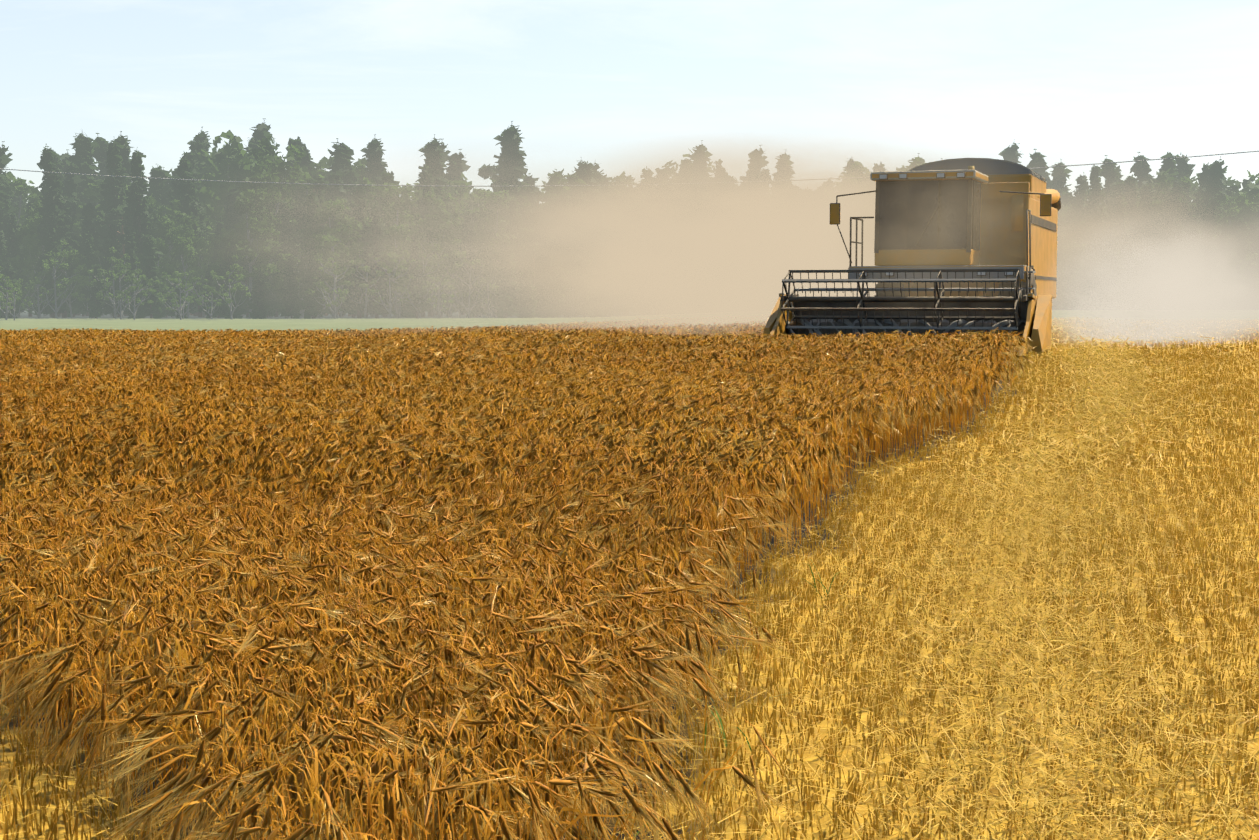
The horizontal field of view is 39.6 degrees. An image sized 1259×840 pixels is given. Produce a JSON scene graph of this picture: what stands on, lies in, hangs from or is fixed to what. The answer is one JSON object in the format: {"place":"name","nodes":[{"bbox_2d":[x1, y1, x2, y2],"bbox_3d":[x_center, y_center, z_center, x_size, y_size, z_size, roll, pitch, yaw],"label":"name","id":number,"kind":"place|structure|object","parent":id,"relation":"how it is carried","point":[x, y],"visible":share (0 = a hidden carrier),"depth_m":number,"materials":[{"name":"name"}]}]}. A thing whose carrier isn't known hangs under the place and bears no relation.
{"place":"outdoors","nodes":[
{"label":"outdoors","id":0,"kind":"place"},
{"bbox_2d":[0,302,1258,839],"bbox_3d":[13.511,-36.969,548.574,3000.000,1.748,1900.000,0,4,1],"label":"field ground","id":1,"kind":"structure","parent":0,"point":[244,322],"depth_m":7.57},
{"bbox_2d":[0,315,1026,839],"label":"barley stems","id":2,"kind":"object","parent":1,"relation":"on","point":[804,505],"visible":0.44,"depth_m":9.23,"materials":[{"name":"orange plant"}]},
{"bbox_2d":[0,316,1029,839],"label":"barley ears","id":3,"kind":"object","parent":1,"relation":"on","point":[376,768],"visible":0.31,"depth_m":8.85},
{"bbox_2d":[0,314,1035,839],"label":"barley awns","id":4,"kind":"object","parent":1,"relation":"on","point":[670,690],"visible":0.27,"depth_m":8.04,"materials":[{"name":"plant"}]},
{"bbox_2d":[0,317,1258,839],"bbox_3d":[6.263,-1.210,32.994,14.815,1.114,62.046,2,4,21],"label":"stubble","id":5,"kind":"object","parent":1,"relation":"on","point":[1082,331],"visible":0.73,"depth_m":8.23,"materials":[{"name":"yellow plant"}]},
{"bbox_2d":[0,118,1258,319],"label":"forest trees","id":6,"kind":"object","parent":1,"relation":"on","point":[584,240],"visible":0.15,"depth_m":225.11,"materials":[{"name":"green plant"}]},
{"bbox_2d":[575,560,854,839],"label":"weed grass","id":7,"kind":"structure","parent":1,"relation":"on","point":[724,737],"depth_m":6.27,"materials":[{"name":"plant"}]},
{"bbox_2d":[763,158,1060,355],"bbox_3d":[6.188,-3.286,35.185,5.100,3.800,9.850,1,4,19],"label":"combine harvester","id":8,"kind":"object","parent":1,"relation":"on","point":[964,245],"visible":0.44,"depth_m":32.57,"materials":[{"name":"metal"}]},
{"bbox_2d":[0,151,1258,186],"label":"power line","id":9,"kind":"object","parent":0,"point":[603,185],"visible":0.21,"depth_m":114.91,"materials":[{"name":"metal"}]},
{"bbox_2d":[0,0,1258,203],"label":"sky","id":10,"kind":"structure","parent":0,"point":[629,86],"materials":[{"name":"white"}]}
]}

